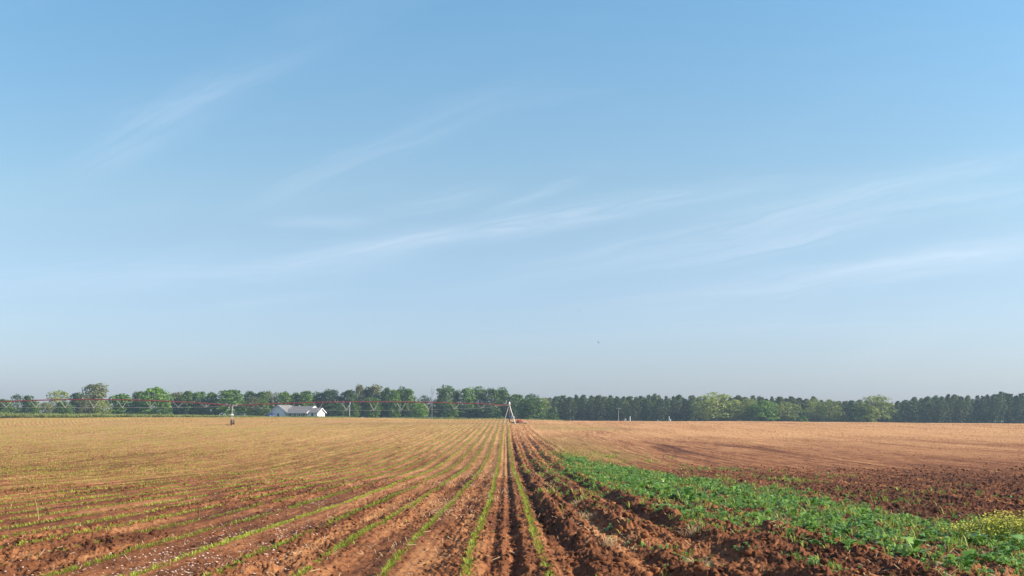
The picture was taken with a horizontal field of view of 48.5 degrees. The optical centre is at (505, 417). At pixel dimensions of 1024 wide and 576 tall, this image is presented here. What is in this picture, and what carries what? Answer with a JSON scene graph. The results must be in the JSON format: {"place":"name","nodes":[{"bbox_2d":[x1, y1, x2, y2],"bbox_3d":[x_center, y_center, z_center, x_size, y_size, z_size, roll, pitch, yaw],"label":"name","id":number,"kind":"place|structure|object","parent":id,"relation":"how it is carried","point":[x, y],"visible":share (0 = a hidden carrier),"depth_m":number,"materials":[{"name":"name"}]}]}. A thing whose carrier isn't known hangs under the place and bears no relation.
{"place":"outdoors","nodes":[
{"label":"outdoors","id":0,"kind":"place"},
{"bbox_2d":[0,417,561,575],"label":"crop field","id":1,"kind":"structure","parent":0,"point":[358,564],"depth_m":30.99,"materials":[{"name":"red soil"}]},
{"bbox_2d":[18,426,409,484],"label":"crop row","id":2,"kind":"object","parent":1,"relation":"on","point":[193,468],"visible":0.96,"depth_m":61.30,"materials":[{"name":"green plant"}]},
{"bbox_2d":[0,417,432,483],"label":"seedlings","id":3,"kind":"object","parent":1,"relation":"on","point":[231,446],"visible":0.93,"depth_m":130.68,"materials":[{"name":"green plant"}]},
{"bbox_2d":[1,419,439,487],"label":"crop row","id":4,"kind":"object","parent":1,"relation":"on","point":[172,471],"visible":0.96,"depth_m":54.74,"materials":[{"name":"green plant"}]},
{"bbox_2d":[1,420,440,493],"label":"crop row","id":5,"kind":"object","parent":1,"relation":"on","point":[198,473],"visible":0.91,"depth_m":53.01,"materials":[{"name":"green plant"}]},
{"bbox_2d":[3,419,444,490],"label":"crop row","id":6,"kind":"object","parent":1,"relation":"on","point":[191,472],"visible":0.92,"depth_m":53.97,"materials":[{"name":"green plant"}]},
{"bbox_2d":[0,419,453,500],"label":"crop row","id":7,"kind":"object","parent":1,"relation":"on","point":[63,492],"visible":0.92,"depth_m":42.12,"materials":[{"name":"green plant"}]},
{"bbox_2d":[4,419,450,496],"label":"crop row","id":8,"kind":"object","parent":1,"relation":"on","point":[206,473],"visible":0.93,"depth_m":52.13,"materials":[{"name":"green plant"}]},
{"bbox_2d":[1,420,457,508],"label":"crop row","id":9,"kind":"object","parent":1,"relation":"on","point":[54,502],"visible":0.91,"depth_m":36.39,"materials":[{"name":"green plant"}]},
{"bbox_2d":[0,419,458,503],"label":"crop row","id":10,"kind":"object","parent":1,"relation":"on","point":[177,483],"visible":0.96,"depth_m":39.46,"materials":[{"name":"green plant"}]},
{"bbox_2d":[1,420,462,514],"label":"crop row","id":11,"kind":"object","parent":1,"relation":"on","point":[222,483],"visible":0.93,"depth_m":37.91,"materials":[{"name":"green plant"}]},
{"bbox_2d":[0,420,466,522],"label":"crop row","id":12,"kind":"object","parent":1,"relation":"on","point":[75,509],"visible":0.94,"depth_m":32.77,"materials":[{"name":"green plant"}]},
{"bbox_2d":[0,419,472,529],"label":"crop row","id":13,"kind":"object","parent":1,"relation":"on","point":[70,517],"visible":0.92,"depth_m":30.91,"materials":[{"name":"green plant"}]},
{"bbox_2d":[1,420,473,539],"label":"crop row","id":14,"kind":"object","parent":1,"relation":"on","point":[123,515],"visible":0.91,"depth_m":25.17,"materials":[{"name":"green plant"}]},
{"bbox_2d":[0,419,479,548],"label":"crop row","id":15,"kind":"object","parent":1,"relation":"on","point":[180,513],"visible":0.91,"depth_m":23.69,"materials":[{"name":"green plant"}]},
{"bbox_2d":[0,420,481,564],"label":"crop row","id":16,"kind":"object","parent":1,"relation":"on","point":[167,525],"visible":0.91,"depth_m":25.96,"materials":[{"name":"green plant"}]},
{"bbox_2d":[0,417,506,477],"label":"field crumbs","id":17,"kind":"object","parent":1,"relation":"on","point":[266,433],"visible":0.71,"depth_m":180.58,"materials":[{"name":"red soil"}]},
{"bbox_2d":[2,423,511,575],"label":"field weeds","id":18,"kind":"object","parent":1,"relation":"on","point":[258,454],"visible":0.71,"depth_m":124.11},
{"bbox_2d":[3,479,516,575],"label":"pale chips","id":19,"kind":"object","parent":1,"relation":"on","point":[235,544],"visible":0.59,"depth_m":15.23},
{"bbox_2d":[38,419,485,575],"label":"crop row","id":20,"kind":"object","parent":1,"relation":"on","point":[157,543],"visible":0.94,"depth_m":17.81,"materials":[{"name":"green plant"}]},
{"bbox_2d":[0,398,526,424],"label":"irrigation pivot","id":21,"kind":"object","parent":1,"relation":"on","point":[509,407],"visible":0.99,"depth_m":223.33,"materials":[{"name":"metal"}]},
{"bbox_2d":[0,476,560,575],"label":"soil crumbs","id":22,"kind":"object","parent":1,"relation":"on","point":[155,531],"visible":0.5,"depth_m":19.63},
{"bbox_2d":[118,419,489,575],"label":"crop row","id":23,"kind":"object","parent":1,"relation":"on","point":[239,536],"visible":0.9,"depth_m":19.70,"materials":[{"name":"green plant"}]},
{"bbox_2d":[202,420,492,575],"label":"crop row","id":24,"kind":"object","parent":1,"relation":"on","point":[299,534],"visible":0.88,"depth_m":21.34,"materials":[{"name":"green plant"}]},
{"bbox_2d":[289,419,496,575],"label":"crop row","id":25,"kind":"object","parent":1,"relation":"on","point":[342,544],"visible":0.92,"depth_m":19.37,"materials":[{"name":"green plant"}]},
{"bbox_2d":[373,419,500,575],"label":"crop row","id":26,"kind":"object","parent":1,"relation":"on","point":[414,538],"visible":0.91,"depth_m":19.54,"materials":[{"name":"green plant"}]},
{"bbox_2d":[457,420,503,575],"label":"crop row","id":27,"kind":"object","parent":1,"relation":"on","point":[471,547],"visible":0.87,"depth_m":19.59,"materials":[{"name":"green plant"}]},
{"bbox_2d":[507,420,556,575],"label":"crop row","id":28,"kind":"object","parent":1,"relation":"on","point":[530,518],"visible":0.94,"depth_m":21.92,"materials":[{"name":"green plant"}]},
{"bbox_2d":[0,470,1015,575],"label":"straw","id":29,"kind":"object","parent":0,"point":[538,516],"visible":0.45,"depth_m":19.19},
{"bbox_2d":[0,0,1023,420],"label":"sky","id":30,"kind":"structure","parent":0,"point":[804,199],"materials":[{"name":"blue"}]},
{"bbox_2d":[509,419,1023,523],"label":"bare field","id":31,"kind":"structure","parent":0,"point":[767,455],"depth_m":97.58,"materials":[{"name":"red soil"}]},
{"bbox_2d":[529,421,1023,465],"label":"field lumps","id":32,"kind":"object","parent":31,"relation":"on","point":[795,436],"visible":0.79,"depth_m":179.87,"materials":[{"name":"red soil"}]},
{"bbox_2d":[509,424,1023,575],"bbox_3d":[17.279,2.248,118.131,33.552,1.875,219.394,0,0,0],"label":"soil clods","id":33,"kind":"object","parent":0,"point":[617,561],"visible":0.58,"depth_m":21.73,"materials":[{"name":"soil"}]},
{"bbox_2d":[509,423,1023,575],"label":"ploughed field","id":34,"kind":"structure","parent":0,"point":[728,552],"depth_m":16.50,"materials":[{"name":"red soil"}]},
{"bbox_2d":[518,450,1023,575],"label":"grass weeds","id":35,"kind":"object","parent":34,"relation":"on","point":[806,501],"depth_m":26.04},
{"bbox_2d":[906,509,1023,550],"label":"flowering weeds","id":36,"kind":"object","parent":34,"relation":"on","point":[1010,526],"visible":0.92,"depth_m":17.33,"materials":[{"name":"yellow plant"}]},
{"bbox_2d":[532,453,1023,575],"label":"ground cover","id":37,"kind":"object","parent":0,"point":[811,520],"visible":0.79,"depth_m":22.27,"materials":[{"name":"green plant"}]},
{"bbox_3d":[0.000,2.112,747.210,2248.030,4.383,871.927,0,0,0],"label":"ground","id":38,"kind":"structure","parent":0,"visible":0},
{"bbox_2d":[0,399,20,412],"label":"broadleaf tree","id":39,"kind":"object","parent":38,"relation":"on","point":[7,409],"visible":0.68,"depth_m":429.39,"materials":[{"name":"green plant"}]},
{"bbox_2d":[21,395,33,413],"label":"broadleaf tree","id":40,"kind":"object","parent":38,"relation":"on","point":[26,404],"visible":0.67,"depth_m":430.85,"materials":[{"name":"green plant"}]},
{"bbox_2d":[44,390,74,413],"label":"broadleaf tree","id":41,"kind":"object","parent":38,"relation":"on","point":[60,393],"visible":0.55,"depth_m":439.08,"materials":[{"name":"green plant"}]},
{"bbox_2d":[52,401,74,413],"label":"broadleaf tree","id":42,"kind":"object","parent":38,"relation":"on","point":[59,405],"visible":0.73,"depth_m":425.01,"materials":[{"name":"green plant"}]},
{"bbox_2d":[68,392,84,413],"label":"broadleaf tree","id":43,"kind":"object","parent":38,"relation":"on","point":[76,396],"visible":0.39,"depth_m":438.57,"materials":[{"name":"green plant"}]},
{"bbox_2d":[75,395,94,413],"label":"broadleaf tree","id":44,"kind":"object","parent":38,"relation":"on","point":[81,404],"visible":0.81,"depth_m":431.59,"materials":[{"name":"green plant"}]},
{"bbox_2d":[82,383,109,413],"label":"broadleaf tree","id":45,"kind":"object","parent":38,"relation":"on","point":[100,392],"visible":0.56,"depth_m":443.28,"materials":[{"name":"green plant"}]},
{"bbox_2d":[92,400,113,414],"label":"broadleaf tree","id":46,"kind":"object","parent":38,"relation":"on","point":[101,405],"visible":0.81,"depth_m":429.55,"materials":[{"name":"green plant"}]},
{"bbox_2d":[105,393,139,413],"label":"broadleaf tree","id":47,"kind":"object","parent":38,"relation":"on","point":[117,408],"visible":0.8,"depth_m":434.04,"materials":[{"name":"green plant"}]},
{"bbox_2d":[0,412,287,417],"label":"corn","id":48,"kind":"object","parent":38,"relation":"on","point":[35,415],"visible":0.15,"depth_m":311.85,"materials":[{"name":"green plant"}]},
{"bbox_2d":[136,387,175,414],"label":"broadleaf tree","id":49,"kind":"object","parent":38,"relation":"on","point":[155,393],"visible":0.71,"depth_m":433.80,"materials":[{"name":"green plant"}]},
{"bbox_2d":[158,398,173,414],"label":"broadleaf tree","id":50,"kind":"object","parent":38,"relation":"on","point":[166,405],"visible":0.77,"depth_m":427.34,"materials":[{"name":"green plant"}]},
{"bbox_2d":[176,391,198,414],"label":"broadleaf tree","id":51,"kind":"object","parent":38,"relation":"on","point":[190,396],"visible":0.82,"depth_m":436.34,"materials":[{"name":"green plant"}]},
{"bbox_2d":[188,391,210,415],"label":"broadleaf tree","id":52,"kind":"object","parent":38,"relation":"on","point":[199,396],"visible":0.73,"depth_m":437.75,"materials":[{"name":"green plant"}]},
{"bbox_2d":[201,392,221,414],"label":"broadleaf tree","id":53,"kind":"object","parent":38,"relation":"on","point":[211,396],"visible":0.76,"depth_m":434.84,"materials":[{"name":"green plant"}]},
{"bbox_2d":[208,389,249,415],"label":"broadleaf tree","id":54,"kind":"object","parent":38,"relation":"on","point":[237,398],"visible":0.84,"depth_m":431.57,"materials":[{"name":"green plant"}]},
{"bbox_2d":[251,400,270,415],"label":"broadleaf tree","id":55,"kind":"object","parent":38,"relation":"on","point":[263,411],"visible":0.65,"depth_m":426.85,"materials":[{"name":"green plant"}]},
{"bbox_2d":[251,391,271,415],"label":"broadleaf tree","id":56,"kind":"object","parent":38,"relation":"on","point":[261,395],"visible":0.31,"depth_m":442.64,"materials":[{"name":"green plant"}]},
{"bbox_2d":[274,391,294,406],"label":"broadleaf tree","id":57,"kind":"object","parent":38,"relation":"on","point":[286,395],"visible":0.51,"depth_m":442.57,"materials":[{"name":"green plant"}]},
{"bbox_2d":[270,405,326,416],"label":"house","id":58,"kind":"structure","parent":38,"relation":"on","point":[285,410],"depth_m":398.46,"materials":[{"name":"white"}]},
{"bbox_2d":[296,390,315,406],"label":"broadleaf tree","id":59,"kind":"object","parent":38,"relation":"on","point":[306,397],"visible":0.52,"depth_m":442.67,"materials":[{"name":"green plant"}]},
{"bbox_2d":[314,389,343,416],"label":"broadleaf tree","id":60,"kind":"object","parent":38,"relation":"on","point":[333,394],"visible":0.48,"depth_m":444.06,"materials":[{"name":"green plant"}]},
{"bbox_2d":[323,403,348,416],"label":"broadleaf tree","id":61,"kind":"object","parent":38,"relation":"on","point":[335,410],"visible":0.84,"depth_m":432.21,"materials":[{"name":"green plant"}]},
{"bbox_2d":[338,389,361,416],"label":"broadleaf tree","id":62,"kind":"object","parent":38,"relation":"on","point":[349,395],"visible":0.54,"depth_m":442.53,"materials":[{"name":"green plant"}]},
{"bbox_2d":[352,384,366,416],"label":"broadleaf tree","id":63,"kind":"object","parent":38,"relation":"on","point":[360,393],"visible":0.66,"depth_m":449.17,"materials":[{"name":"green plant"}]},
{"bbox_2d":[363,397,383,417],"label":"broadleaf tree","id":64,"kind":"object","parent":38,"relation":"on","point":[372,414],"visible":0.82,"depth_m":427.14,"materials":[{"name":"green plant"}]},
{"bbox_2d":[363,384,383,417],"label":"broadleaf tree","id":65,"kind":"object","parent":38,"relation":"on","point":[375,392],"visible":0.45,"depth_m":448.74,"materials":[{"name":"green plant"}]},
{"bbox_2d":[378,387,393,417],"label":"broadleaf tree","id":66,"kind":"object","parent":38,"relation":"on","point":[385,397],"visible":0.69,"depth_m":444.76,"materials":[{"name":"green plant"}]},
{"bbox_2d":[387,389,403,417],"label":"broadleaf tree","id":67,"kind":"object","parent":38,"relation":"on","point":[392,409],"visible":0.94,"depth_m":439.29,"materials":[{"name":"green plant"}]},
{"bbox_2d":[252,415,564,420],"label":"rough grass","id":68,"kind":"structure","parent":38,"relation":"on","point":[422,417],"depth_m":328.04,"materials":[{"name":"green plant"}]},
{"bbox_2d":[400,388,418,417],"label":"broadleaf tree","id":69,"kind":"object","parent":38,"relation":"on","point":[407,395],"visible":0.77,"depth_m":442.69,"materials":[{"name":"green plant"}]},
{"bbox_2d":[410,403,428,417],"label":"broadleaf tree","id":70,"kind":"object","parent":38,"relation":"on","point":[419,408],"visible":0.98,"depth_m":426.59,"materials":[{"name":"green plant"}]},
{"bbox_2d":[430,384,456,417],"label":"broadleaf tree","id":71,"kind":"object","parent":38,"relation":"on","point":[443,395],"visible":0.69,"depth_m":444.53,"materials":[{"name":"green plant"}]},
{"bbox_2d":[442,401,458,417],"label":"broadleaf tree","id":72,"kind":"object","parent":38,"relation":"on","point":[449,409],"visible":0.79,"depth_m":427.26,"materials":[{"name":"green plant"}]},
{"bbox_2d":[447,405,474,417],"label":"broadleaf tree","id":73,"kind":"object","parent":38,"relation":"on","point":[464,411],"visible":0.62,"depth_m":437.55,"materials":[{"name":"green plant"}]},
{"bbox_2d":[455,387,476,417],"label":"broadleaf tree","id":74,"kind":"object","parent":38,"relation":"on","point":[465,395],"visible":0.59,"depth_m":444.62,"materials":[{"name":"green plant"}]},
{"bbox_2d":[472,386,486,417],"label":"broadleaf tree","id":75,"kind":"object","parent":38,"relation":"on","point":[479,394],"visible":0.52,"depth_m":446.63,"materials":[{"name":"green plant"}]},
{"bbox_2d":[467,405,503,418],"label":"broadleaf tree","id":76,"kind":"object","parent":38,"relation":"on","point":[487,413],"visible":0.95,"depth_m":435.49,"materials":[{"name":"green plant"}]},
{"bbox_2d":[481,388,500,418],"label":"broadleaf tree","id":77,"kind":"object","parent":38,"relation":"on","point":[491,397],"visible":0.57,"depth_m":444.84,"materials":[{"name":"green plant"}]},
{"bbox_2d":[492,387,510,418],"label":"broadleaf tree","id":78,"kind":"object","parent":38,"relation":"on","point":[503,392],"visible":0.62,"depth_m":446.42,"materials":[{"name":"green plant"}]},
{"bbox_2d":[502,397,518,418],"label":"broadleaf tree","id":79,"kind":"object","parent":38,"relation":"on","point":[513,404],"visible":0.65,"depth_m":441.07,"materials":[{"name":"green plant"}]},
{"bbox_2d":[3,406,1020,423],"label":"undergrowth","id":80,"kind":"object","parent":38,"relation":"on","point":[554,410],"visible":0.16,"depth_m":472.64,"materials":[{"name":"green plant"}]},
{"bbox_2d":[522,397,546,418],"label":"broadleaf tree","id":81,"kind":"object","parent":38,"relation":"on","point":[530,404],"visible":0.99,"depth_m":426.57,"materials":[{"name":"green plant"}]},
{"bbox_2d":[560,397,577,420],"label":"pine tree","id":82,"kind":"object","parent":38,"relation":"on","point":[571,402],"visible":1,"depth_m":461.11,"materials":[{"name":"green plant"}]},
{"bbox_2d":[578,395,590,420],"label":"pine tree","id":83,"kind":"object","parent":38,"relation":"on","point":[584,400],"visible":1,"depth_m":466.11,"materials":[{"name":"green plant"}]},
{"bbox_2d":[589,395,607,420],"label":"pine tree","id":84,"kind":"object","parent":38,"relation":"on","point":[597,403],"visible":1,"depth_m":462.60,"materials":[{"name":"green plant"}]},
{"bbox_2d":[605,395,615,420],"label":"pine tree","id":85,"kind":"object","parent":38,"relation":"on","point":[610,400],"visible":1,"depth_m":463.95,"materials":[{"name":"green plant"}]},
{"bbox_2d":[617,396,629,420],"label":"pine tree","id":86,"kind":"object","parent":38,"relation":"on","point":[622,410],"visible":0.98,"depth_m":462.69,"materials":[{"name":"green plant"}]},
{"bbox_2d":[644,394,653,420],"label":"pine tree","id":87,"kind":"object","parent":38,"relation":"on","point":[648,402],"visible":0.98,"depth_m":468.15,"materials":[{"name":"green plant"}]},
{"bbox_2d":[651,399,669,420],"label":"pine tree","id":88,"kind":"object","parent":38,"relation":"on","point":[661,410],"visible":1,"depth_m":461.94,"materials":[{"name":"green plant"}]},
{"bbox_2d":[691,401,714,420],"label":"broadleaf tree","id":89,"kind":"object","parent":38,"relation":"on","point":[704,404],"visible":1,"depth_m":445.35,"materials":[{"name":"green plant"}]},
{"bbox_2d":[692,392,743,420],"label":"broadleaf tree","id":90,"kind":"object","parent":38,"relation":"on","point":[716,415],"visible":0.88,"depth_m":450.29,"materials":[{"name":"green plant"}]},
{"bbox_2d":[724,399,747,420],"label":"broadleaf tree","id":91,"kind":"object","parent":38,"relation":"on","point":[737,418],"visible":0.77,"depth_m":453.27,"materials":[{"name":"green plant"}]},
{"bbox_2d":[738,398,757,420],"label":"broadleaf tree","id":92,"kind":"object","parent":38,"relation":"on","point":[746,404],"visible":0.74,"depth_m":451.99,"materials":[{"name":"green plant"}]},
{"bbox_2d":[746,400,780,420],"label":"broadleaf tree","id":93,"kind":"object","parent":38,"relation":"on","point":[759,410],"visible":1,"depth_m":445.95,"materials":[{"name":"green plant"}]},
{"bbox_2d":[538,392,1023,423],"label":"pine wood","id":94,"kind":"object","parent":38,"relation":"on","point":[824,420],"visible":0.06,"depth_m":477.98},
{"bbox_2d":[772,401,805,421],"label":"broadleaf tree","id":95,"kind":"object","parent":38,"relation":"on","point":[786,416],"visible":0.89,"depth_m":448.75,"materials":[{"name":"green plant"}]},
{"bbox_2d":[801,398,828,421],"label":"broadleaf tree","id":96,"kind":"object","parent":38,"relation":"on","point":[815,413],"visible":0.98,"depth_m":449.47,"materials":[{"name":"green plant"}]},
{"bbox_2d":[817,399,842,421],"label":"broadleaf tree","id":97,"kind":"object","parent":38,"relation":"on","point":[837,406],"visible":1,"depth_m":446.93,"materials":[{"name":"green plant"}]},
{"bbox_2d":[842,400,858,421],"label":"pine tree","id":98,"kind":"object","parent":38,"relation":"on","point":[849,405],"visible":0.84,"depth_m":462.12,"materials":[{"name":"green plant"}]},
{"bbox_2d":[855,403,880,421],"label":"broadleaf tree","id":99,"kind":"object","parent":38,"relation":"on","point":[867,414],"visible":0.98,"depth_m":440.51,"materials":[{"name":"green plant"}]},
{"bbox_2d":[850,394,899,420],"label":"broadleaf tree","id":100,"kind":"object","parent":38,"relation":"on","point":[874,400],"visible":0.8,"depth_m":444.29,"materials":[{"name":"green plant"}]},
{"bbox_2d":[898,400,913,422],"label":"pine tree","id":101,"kind":"object","parent":38,"relation":"on","point":[905,415],"visible":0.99,"depth_m":462.12,"materials":[{"name":"green plant"}]},
{"bbox_2d":[906,397,922,422],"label":"pine tree","id":102,"kind":"object","parent":38,"relation":"on","point":[915,411],"visible":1,"depth_m":461.80,"materials":[{"name":"green plant"}]},
{"bbox_2d":[920,396,936,422],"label":"pine tree","id":103,"kind":"object","parent":38,"relation":"on","point":[927,400],"visible":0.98,"depth_m":462.52,"materials":[{"name":"green plant"}]},
{"bbox_2d":[934,396,949,422],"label":"pine tree","id":104,"kind":"object","parent":38,"relation":"on","point":[941,416],"visible":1,"depth_m":460.70,"materials":[{"name":"green plant"}]},
{"bbox_2d":[952,396,968,422],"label":"pine tree","id":105,"kind":"object","parent":38,"relation":"on","point":[958,407],"visible":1,"depth_m":462.32,"materials":[{"name":"green plant"}]},
{"bbox_2d":[975,396,989,422],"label":"pine tree","id":106,"kind":"object","parent":38,"relation":"on","point":[983,403],"visible":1,"depth_m":466.13,"materials":[{"name":"green plant"}]},
{"bbox_2d":[993,391,1007,422],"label":"pine tree","id":107,"kind":"object","parent":38,"relation":"on","point":[1000,397],"visible":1,"depth_m":466.12,"materials":[{"name":"green plant"}]},
{"bbox_2d":[1010,393,1023,423],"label":"pine tree","id":108,"kind":"object","parent":38,"relation":"on","point":[1021,400],"visible":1,"depth_m":461.67,"materials":[{"name":"green plant"}]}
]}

